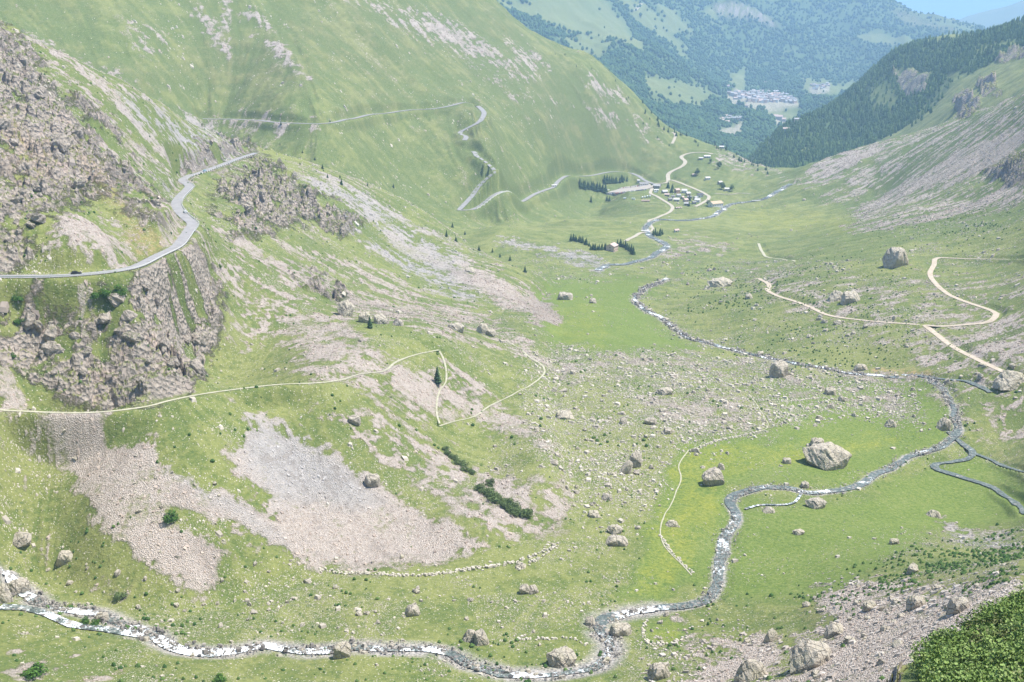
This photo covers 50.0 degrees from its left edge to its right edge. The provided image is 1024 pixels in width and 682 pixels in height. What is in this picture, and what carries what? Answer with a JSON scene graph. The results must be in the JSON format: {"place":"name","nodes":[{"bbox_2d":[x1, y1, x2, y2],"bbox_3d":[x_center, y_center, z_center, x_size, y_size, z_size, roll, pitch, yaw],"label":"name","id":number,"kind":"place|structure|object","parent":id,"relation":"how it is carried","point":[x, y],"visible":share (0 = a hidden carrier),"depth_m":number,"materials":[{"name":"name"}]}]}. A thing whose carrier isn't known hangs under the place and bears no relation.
{"place":"outdoors","nodes":[
{"label":"outdoors","id":0,"kind":"place"},
{"bbox_2d":[0,604,149,636],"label":"stream","id":1,"kind":"structure","parent":0,"point":[59,619],"depth_m":343.54,"materials":[{"name":"white liquid"}]},
{"bbox_2d":[0,153,256,277],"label":"road","id":2,"kind":"structure","parent":0,"point":[189,228],"depth_m":569.77,"materials":[{"name":"asphalt"}]},
{"bbox_2d":[0,350,437,412],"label":"path","id":3,"kind":"structure","parent":0,"point":[391,365],"depth_m":440.19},
{"bbox_2d":[2,569,657,677],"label":"stream","id":4,"kind":"structure","parent":0,"point":[603,619],"depth_m":334.66,"materials":[{"name":"white liquid"}]},
{"bbox_2d":[203,102,468,123],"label":"road","id":5,"kind":"structure","parent":0,"point":[350,118],"depth_m":1365.42,"materials":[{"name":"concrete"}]},
{"bbox_2d":[436,351,446,422],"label":"path","id":6,"kind":"structure","parent":0,"point":[441,387],"depth_m":532.54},
{"bbox_2d":[458,106,486,139],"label":"road","id":7,"kind":"structure","parent":0,"point":[481,118],"depth_m":1539.40,"materials":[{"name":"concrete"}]},
{"bbox_2d":[439,351,545,425],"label":"path","id":8,"kind":"structure","parent":0,"point":[508,396],"depth_m":565.45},
{"bbox_2d":[0,0,1023,681],"bbox_3d":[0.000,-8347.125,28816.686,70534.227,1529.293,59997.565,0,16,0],"label":"ground","id":9,"kind":"structure","parent":0,"point":[564,92],"depth_m":568.81,"materials":[{"name":"plant"}]},
{"bbox_2d":[0,118,11,130],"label":"rock outcrop","id":10,"kind":"object","parent":9,"relation":"on","point":[5,123],"visible":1,"depth_m":554.11,"materials":[{"name":"stone"}]},
{"bbox_2d":[0,583,13,603],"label":"boulder","id":11,"kind":"object","parent":9,"relation":"on","point":[6,595],"visible":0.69,"depth_m":352.89,"materials":[{"name":"stone"}]},
{"bbox_2d":[6,577,29,594],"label":"boulder","id":12,"kind":"object","parent":9,"relation":"on","point":[19,585],"visible":0.84,"depth_m":361.59,"materials":[{"name":"stone"}]},
{"bbox_2d":[12,531,31,547],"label":"boulder","id":13,"kind":"object","parent":9,"relation":"on","point":[22,539],"visible":0.98,"depth_m":381.45,"materials":[{"name":"stone"}]},
{"bbox_2d":[16,162,30,172],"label":"rock outcrop","id":14,"kind":"object","parent":9,"relation":"on","point":[25,166],"visible":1,"depth_m":521.02,"materials":[{"name":"stone"}]},
{"bbox_2d":[23,310,35,329],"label":"rock outcrop","id":15,"kind":"object","parent":9,"relation":"on","point":[29,318],"visible":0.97,"depth_m":439.87,"materials":[{"name":"stone"}]},
{"bbox_2d":[25,72,37,83],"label":"rock outcrop","id":16,"kind":"object","parent":9,"relation":"on","point":[31,77],"visible":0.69,"depth_m":647.88,"materials":[{"name":"stone"}]},
{"bbox_2d":[19,661,48,680],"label":"shrub","id":17,"kind":"object","parent":9,"relation":"on","point":[35,670],"visible":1,"depth_m":300.16,"materials":[{"name":"green plant"}]},
{"bbox_2d":[29,89,45,98],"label":"rock outcrop","id":18,"kind":"object","parent":9,"relation":"on","point":[36,94],"visible":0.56,"depth_m":617.41,"materials":[{"name":"stone"}]},
{"bbox_2d":[30,213,45,223],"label":"rock outcrop","id":19,"kind":"object","parent":9,"relation":"on","point":[38,217],"visible":1,"depth_m":471.39,"materials":[{"name":"stone"}]},
{"bbox_2d":[43,324,56,341],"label":"rock outcrop","id":20,"kind":"object","parent":9,"relation":"on","point":[50,333],"visible":0.88,"depth_m":440.98,"materials":[{"name":"stone"}]},
{"bbox_2d":[41,340,64,356],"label":"rock outcrop","id":21,"kind":"object","parent":9,"relation":"on","point":[49,348],"visible":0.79,"depth_m":438.16,"materials":[{"name":"stone"}]},
{"bbox_2d":[52,151,64,162],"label":"rock outcrop","id":22,"kind":"object","parent":9,"relation":"on","point":[59,156],"visible":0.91,"depth_m":561.08,"materials":[{"name":"stone"}]},
{"bbox_2d":[50,134,69,152],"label":"rock outcrop","id":23,"kind":"object","parent":9,"relation":"on","point":[61,143],"visible":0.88,"depth_m":565.10,"materials":[{"name":"stone"}]},
{"bbox_2d":[55,550,72,566],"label":"boulder","id":24,"kind":"object","parent":9,"relation":"on","point":[64,557],"visible":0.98,"depth_m":378.03,"materials":[{"name":"stone"}]},
{"bbox_2d":[70,179,85,189],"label":"rock outcrop","id":25,"kind":"object","parent":9,"relation":"on","point":[78,183],"visible":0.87,"depth_m":546.15,"materials":[{"name":"stone"}]},
{"bbox_2d":[0,229,194,278],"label":"guard rail","id":26,"kind":"object","parent":9,"relation":"on","point":[101,272],"visible":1,"depth_m":454.96,"materials":[{"name":"metal"}]},
{"bbox_2d":[96,612,108,621],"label":"boulder","id":27,"kind":"object","parent":9,"relation":"on","point":[104,615],"visible":0.79,"depth_m":348.38,"materials":[{"name":"stone"}]},
{"bbox_2d":[97,310,111,323],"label":"rock outcrop","id":28,"kind":"object","parent":9,"relation":"on","point":[104,318],"visible":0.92,"depth_m":448.33,"materials":[{"name":"stone"}]},
{"bbox_2d":[107,293,125,307],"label":"rock outcrop","id":29,"kind":"object","parent":9,"relation":"on","point":[115,299],"visible":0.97,"depth_m":451.04,"materials":[{"name":"stone"}]},
{"bbox_2d":[110,591,127,600],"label":"shrub","id":30,"kind":"object","parent":9,"relation":"on","point":[118,596],"visible":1,"depth_m":361.09,"materials":[{"name":"green plant"}]},
{"bbox_2d":[112,284,128,295],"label":"shrub","id":31,"kind":"object","parent":9,"relation":"on","point":[120,292],"visible":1,"depth_m":453.46,"materials":[{"name":"green plant"}]},
{"bbox_2d":[120,310,137,321],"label":"rock outcrop","id":32,"kind":"object","parent":9,"relation":"on","point":[128,315],"visible":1,"depth_m":450.01,"materials":[{"name":"stone"}]},
{"bbox_2d":[121,331,143,343],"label":"rock outcrop","id":33,"kind":"object","parent":9,"relation":"on","point":[133,337],"visible":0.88,"depth_m":445.56,"materials":[{"name":"stone"}]},
{"bbox_2d":[157,336,170,350],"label":"rock outcrop","id":34,"kind":"object","parent":9,"relation":"on","point":[164,341],"visible":0.97,"depth_m":454.55,"materials":[{"name":"stone"}]},
{"bbox_2d":[162,509,177,523],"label":"shrub","id":35,"kind":"object","parent":9,"relation":"on","point":[170,517],"visible":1,"depth_m":382.53,"materials":[{"name":"green plant"}]},
{"bbox_2d":[0,21,353,406],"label":"outcrop blocks","id":36,"kind":"structure","parent":9,"relation":"on","point":[4,306],"depth_m":485.21,"materials":[{"name":"stone"}]},
{"bbox_2d":[187,356,204,375],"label":"rock outcrop","id":37,"kind":"object","parent":9,"relation":"on","point":[195,364],"visible":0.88,"depth_m":453.52,"materials":[{"name":"stone"}]},
{"bbox_2d":[191,331,208,345],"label":"rock outcrop","id":38,"kind":"object","parent":9,"relation":"on","point":[202,336],"visible":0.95,"depth_m":511.42,"materials":[{"name":"stone"}]},
{"bbox_2d":[211,673,226,681],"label":"shrub","id":39,"kind":"object","parent":9,"relation":"on","point":[219,677],"visible":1,"depth_m":307.13,"materials":[{"name":"green plant"}]},
{"bbox_2d":[333,641,350,658],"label":"boulder","id":40,"kind":"object","parent":9,"relation":"on","point":[342,649],"visible":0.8,"depth_m":327.67,"materials":[{"name":"stone"}]},
{"bbox_2d":[337,300,354,316],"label":"boulder","id":41,"kind":"object","parent":9,"relation":"on","point":[346,308],"visible":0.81,"depth_m":594.56,"materials":[{"name":"stone"}]},
{"bbox_2d":[348,414,360,425],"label":"boulder","id":42,"kind":"object","parent":9,"relation":"on","point":[355,419],"visible":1,"depth_m":458.66,"materials":[{"name":"stone"}]},
{"bbox_2d":[358,311,370,322],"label":"boulder","id":43,"kind":"object","parent":9,"relation":"on","point":[363,317],"visible":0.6,"depth_m":582.40,"materials":[{"name":"stone"}]},
{"bbox_2d":[364,473,379,487],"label":"boulder","id":44,"kind":"object","parent":9,"relation":"on","point":[372,480],"visible":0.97,"depth_m":431.38,"materials":[{"name":"stone"}]},
{"bbox_2d":[373,313,388,323],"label":"boulder","id":45,"kind":"object","parent":9,"relation":"on","point":[380,318],"visible":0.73,"depth_m":586.02,"materials":[{"name":"stone"}]},
{"bbox_2d":[405,604,419,616],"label":"boulder","id":46,"kind":"object","parent":9,"relation":"on","point":[411,610],"visible":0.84,"depth_m":357.06,"materials":[{"name":"stone"}]},
{"bbox_2d":[318,545,558,576],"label":"stone wall","id":47,"kind":"structure","parent":9,"relation":"on","point":[321,569],"depth_m":388.36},
{"bbox_2d":[0,280,889,680],"bbox_3d":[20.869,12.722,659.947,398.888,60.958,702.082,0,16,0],"label":"torrent stones","id":48,"kind":"object","parent":9,"relation":"on","point":[364,644],"visible":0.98,"depth_m":340.11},
{"bbox_2d":[447,322,463,332],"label":"boulder","id":49,"kind":"object","parent":9,"relation":"on","point":[458,327],"visible":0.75,"depth_m":624.05,"materials":[{"name":"stone"}]},
{"bbox_2d":[462,629,474,642],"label":"boulder","id":50,"kind":"object","parent":9,"relation":"on","point":[468,636],"visible":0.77,"depth_m":343.55,"materials":[{"name":"stone"}]},
{"bbox_2d":[474,628,489,645],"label":"boulder","id":51,"kind":"object","parent":9,"relation":"on","point":[480,637],"visible":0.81,"depth_m":341.99,"materials":[{"name":"stone"}]},
{"bbox_2d":[477,323,488,334],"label":"boulder","id":52,"kind":"object","parent":9,"relation":"on","point":[482,328],"visible":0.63,"depth_m":652.58,"materials":[{"name":"stone"}]},
{"bbox_2d":[0,0,1023,681],"bbox_3d":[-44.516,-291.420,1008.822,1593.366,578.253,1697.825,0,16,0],"label":"scattered stones","id":53,"kind":"object","parent":9,"relation":"on","point":[456,482],"visible":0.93,"depth_m":532.87,"materials":[{"name":"stone"}]},
{"bbox_2d":[0,0,1023,681],"bbox_3d":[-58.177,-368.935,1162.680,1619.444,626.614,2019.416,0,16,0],"label":"scree stones","id":54,"kind":"object","parent":9,"relation":"on","point":[546,312],"visible":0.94,"depth_m":549.67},
{"bbox_2d":[1,40,1023,681],"bbox_3d":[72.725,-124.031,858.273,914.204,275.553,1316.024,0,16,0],"label":"shrubs","id":55,"kind":"object","parent":9,"relation":"on","point":[1003,556],"visible":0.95,"depth_m":368.48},
{"bbox_2d":[519,584,529,593],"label":"boulder","id":56,"kind":"object","parent":9,"relation":"on","point":[524,588],"visible":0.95,"depth_m":376.13,"materials":[{"name":"stone"}]},
{"bbox_2d":[517,636,588,645],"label":"stone wall","id":57,"kind":"structure","parent":9,"relation":"on","point":[552,638],"depth_m":346.76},
{"bbox_2d":[546,646,576,667],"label":"boulder","id":58,"kind":"object","parent":9,"relation":"on","point":[564,656],"visible":0.92,"depth_m":328.76,"materials":[{"name":"stone"}]},
{"bbox_2d":[556,409,573,419],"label":"boulder","id":59,"kind":"object","parent":9,"relation":"on","point":[566,414],"visible":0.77,"depth_m":544.43,"materials":[{"name":"stone"}]},
{"bbox_2d":[557,292,572,299],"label":"boulder","id":60,"kind":"object","parent":9,"relation":"on","point":[565,296],"visible":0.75,"depth_m":909.84,"materials":[{"name":"stone"}]},
{"bbox_2d":[606,242,617,251],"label":"house","id":61,"kind":"structure","parent":9,"relation":"on","point":[612,247],"depth_m":1205.52,"materials":[{"name":"stone"}]},
{"bbox_2d":[607,524,622,534],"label":"boulder","id":62,"kind":"object","parent":9,"relation":"on","point":[615,529],"visible":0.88,"depth_m":425.42,"materials":[{"name":"stone"}]},
{"bbox_2d":[606,534,628,546],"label":"boulder","id":63,"kind":"object","parent":9,"relation":"on","point":[615,540],"visible":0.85,"depth_m":415.08,"materials":[{"name":"stone"}]},
{"bbox_2d":[609,622,630,636],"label":"boulder","id":64,"kind":"object","parent":9,"relation":"on","point":[618,629],"visible":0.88,"depth_m":348.76,"materials":[{"name":"stone"}]},
{"bbox_2d":[619,460,632,473],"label":"boulder","id":65,"kind":"object","parent":9,"relation":"on","point":[627,466],"visible":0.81,"depth_m":480.19,"materials":[{"name":"stone"}]},
{"bbox_2d":[607,184,651,195],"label":"car park","id":66,"kind":"structure","parent":9,"relation":"on","point":[631,188],"depth_m":1864.42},
{"bbox_2d":[629,451,641,467],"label":"boulder","id":67,"kind":"object","parent":9,"relation":"on","point":[635,458],"visible":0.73,"depth_m":487.72,"materials":[{"name":"stone"}]},
{"bbox_2d":[647,662,669,680],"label":"boulder","id":68,"kind":"object","parent":9,"relation":"on","point":[657,671],"visible":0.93,"depth_m":313.58,"materials":[{"name":"stone"}]},
{"bbox_2d":[656,387,672,394],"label":"boulder","id":69,"kind":"object","parent":9,"relation":"on","point":[665,391],"visible":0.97,"depth_m":586.62,"materials":[{"name":"stone"}]},
{"bbox_2d":[641,619,688,644],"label":"stone wall","id":70,"kind":"structure","parent":9,"relation":"on","point":[646,640],"depth_m":344.15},
{"bbox_2d":[658,534,694,573],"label":"stone wall","id":71,"kind":"structure","parent":9,"relation":"on","point":[671,551],"depth_m":411.77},
{"bbox_2d":[600,186,786,268],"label":"village stream stones","id":72,"kind":"object","parent":9,"relation":"on","point":[689,220],"visible":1,"depth_m":1496.13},
{"bbox_2d":[701,467,724,485],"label":"boulder","id":73,"kind":"object","parent":9,"relation":"on","point":[712,476],"visible":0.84,"depth_m":472.26,"materials":[{"name":"stone"}]},
{"bbox_2d":[707,277,732,286],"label":"boulder","id":74,"kind":"object","parent":9,"relation":"on","point":[720,282],"visible":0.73,"depth_m":949.12,"materials":[{"name":"stone"}]},
{"bbox_2d":[512,342,930,519],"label":"moraine stones","id":75,"kind":"object","parent":9,"relation":"on","point":[649,394],"visible":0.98,"depth_m":572.39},
{"bbox_2d":[689,430,763,452],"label":"stone wall","id":76,"kind":"structure","parent":9,"relation":"on","point":[716,440],"depth_m":523.40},
{"bbox_2d":[500,0,988,158],"bbox_3d":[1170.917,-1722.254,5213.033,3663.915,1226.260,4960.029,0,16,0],"label":"distant forest","id":77,"kind":"object","parent":9,"relation":"on","point":[704,122],"visible":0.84,"depth_m":5403.33,"materials":[{"name":"plant"}]},
{"bbox_2d":[733,659,766,681],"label":"boulder","id":78,"kind":"object","parent":9,"relation":"on","point":[749,670],"visible":0.89,"depth_m":295.98,"materials":[{"name":"stone"}]},
{"bbox_2d":[763,628,777,642],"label":"boulder","id":79,"kind":"object","parent":9,"relation":"on","point":[771,635],"visible":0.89,"depth_m":326.97,"materials":[{"name":"stone"}]},
{"bbox_2d":[769,360,788,377],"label":"boulder","id":80,"kind":"object","parent":9,"relation":"on","point":[779,369],"visible":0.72,"depth_m":634.44,"materials":[{"name":"stone"}]},
{"bbox_2d":[790,639,831,674],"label":"boulder","id":81,"kind":"object","parent":9,"relation":"on","point":[806,654],"visible":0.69,"depth_m":284.37,"materials":[{"name":"stone"}]},
{"bbox_2d":[805,497,826,508],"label":"boulder","id":82,"kind":"object","parent":9,"relation":"on","point":[817,503],"visible":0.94,"depth_m":452.25,"materials":[{"name":"stone"}]},
{"bbox_2d":[624,569,1017,681],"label":"boulder field stones","id":83,"kind":"object","parent":9,"relation":"on","point":[944,592],"visible":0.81,"depth_m":296.56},
{"bbox_2d":[802,442,851,470],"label":"boulder","id":84,"kind":"object","parent":9,"relation":"on","point":[827,456],"visible":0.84,"depth_m":497.88,"materials":[{"name":"stone"}]},
{"bbox_2d":[824,621,843,638],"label":"boulder","id":85,"kind":"object","parent":9,"relation":"on","point":[833,629],"visible":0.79,"depth_m":304.60,"materials":[{"name":"stone"}]},
{"bbox_2d":[827,290,842,301],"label":"boulder","id":86,"kind":"object","parent":9,"relation":"on","point":[835,295],"visible":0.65,"depth_m":805.00,"materials":[{"name":"stone"}]},
{"bbox_2d":[840,290,859,304],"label":"boulder","id":87,"kind":"object","parent":9,"relation":"on","point":[847,297],"visible":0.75,"depth_m":791.68,"materials":[{"name":"stone"}]},
{"bbox_2d":[862,599,875,611],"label":"boulder","id":88,"kind":"object","parent":9,"relation":"on","point":[868,605],"visible":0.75,"depth_m":315.58,"materials":[{"name":"stone"}]},
{"bbox_2d":[747,15,1023,167],"bbox_3d":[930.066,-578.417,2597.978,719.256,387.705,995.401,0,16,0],"label":"forest","id":89,"kind":"object","parent":9,"relation":"on","point":[783,146],"visible":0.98,"depth_m":2590.90,"materials":[{"name":"plant"}]},
{"bbox_2d":[882,247,908,267],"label":"boulder","id":90,"kind":"object","parent":9,"relation":"on","point":[894,257],"visible":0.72,"depth_m":856.07,"materials":[{"name":"stone"}]},
{"bbox_2d":[906,562,918,574],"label":"boulder","id":91,"kind":"object","parent":9,"relation":"on","point":[913,567],"visible":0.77,"depth_m":344.26,"materials":[{"name":"stone"}]},
{"bbox_2d":[906,595,925,610],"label":"boulder","id":92,"kind":"object","parent":9,"relation":"on","point":[914,601],"visible":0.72,"depth_m":293.79,"materials":[{"name":"stone"}]},
{"bbox_2d":[936,417,950,430],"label":"boulder","id":93,"kind":"object","parent":9,"relation":"on","point":[943,423],"visible":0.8,"depth_m":547.62,"materials":[{"name":"stone"}]},
{"bbox_2d":[945,596,968,616],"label":"boulder","id":94,"kind":"object","parent":9,"relation":"on","point":[956,605],"visible":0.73,"depth_m":266.45,"materials":[{"name":"stone"}]},
{"bbox_2d":[908,582,1023,681],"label":"shrub cover","id":95,"kind":"object","parent":9,"relation":"on","point":[974,655],"visible":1,"depth_m":67.39,"materials":[{"name":"green plant"}]},
{"bbox_2d":[991,370,1023,390],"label":"boulder","id":96,"kind":"object","parent":9,"relation":"on","point":[1007,380],"visible":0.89,"depth_m":578.62,"materials":[{"name":"stone"}]},
{"bbox_2d":[458,151,654,209],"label":"road","id":97,"kind":"structure","parent":0,"point":[468,199],"depth_m":1471.96,"materials":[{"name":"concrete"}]},
{"bbox_2d":[624,185,673,240],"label":"road","id":98,"kind":"structure","parent":0,"point":[668,212],"depth_m":1575.65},
{"bbox_2d":[660,451,691,574],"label":"path","id":99,"kind":"structure","parent":0,"point":[668,509],"depth_m":446.53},
{"bbox_2d":[655,152,712,183],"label":"road","id":100,"kind":"structure","parent":0,"point":[679,167],"depth_m":1961.62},
{"bbox_2d":[672,180,710,206],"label":"road","id":101,"kind":"structure","parent":0,"point":[708,198],"depth_m":1794.49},
{"bbox_2d":[595,184,791,269],"bbox_3d":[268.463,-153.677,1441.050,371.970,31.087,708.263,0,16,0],"label":"stream","id":102,"kind":"structure","parent":0,"point":[663,248],"depth_m":1347.39,"materials":[{"name":"liquid"}]},
{"bbox_2d":[633,278,898,377],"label":"stream","id":103,"kind":"structure","parent":0,"point":[641,307],"depth_m":739.54,"materials":[{"name":"white liquid"}]},
{"bbox_2d":[745,492,802,508],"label":"stream","id":104,"kind":"structure","parent":0,"point":[798,497],"depth_m":455.80,"materials":[{"name":"liquid"}]},
{"bbox_2d":[656,374,961,609],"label":"stream","id":105,"kind":"structure","parent":0,"point":[730,501],"depth_m":464.03,"materials":[{"name":"liquid"}]},
{"bbox_2d":[670,372,968,610],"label":"riffle stones","id":106,"kind":"object","parent":105,"relation":"on","point":[891,467],"visible":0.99,"depth_m":474.05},
{"bbox_2d":[757,257,998,326],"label":"track","id":107,"kind":"structure","parent":0,"point":[995,316],"depth_m":780.13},
{"bbox_2d":[915,374,991,391],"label":"stream","id":108,"kind":"structure","parent":0,"point":[986,389],"depth_m":597.03,"materials":[{"name":"liquid"}]},
{"bbox_2d":[896,0,1022,19],"label":"sky","id":109,"kind":"structure","parent":0,"point":[957,9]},
{"bbox_2d":[922,325,1002,371],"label":"track","id":110,"kind":"structure","parent":0,"point":[938,335],"depth_m":648.15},
{"bbox_2d":[930,431,1023,513],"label":"stream","id":111,"kind":"structure","parent":0,"point":[971,455],"depth_m":505.48,"materials":[{"name":"liquid"}]},
{"bbox_2d":[976,453,1023,471],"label":"stream","id":112,"kind":"structure","parent":0,"point":[998,463],"depth_m":511.28,"materials":[{"name":"liquid"}]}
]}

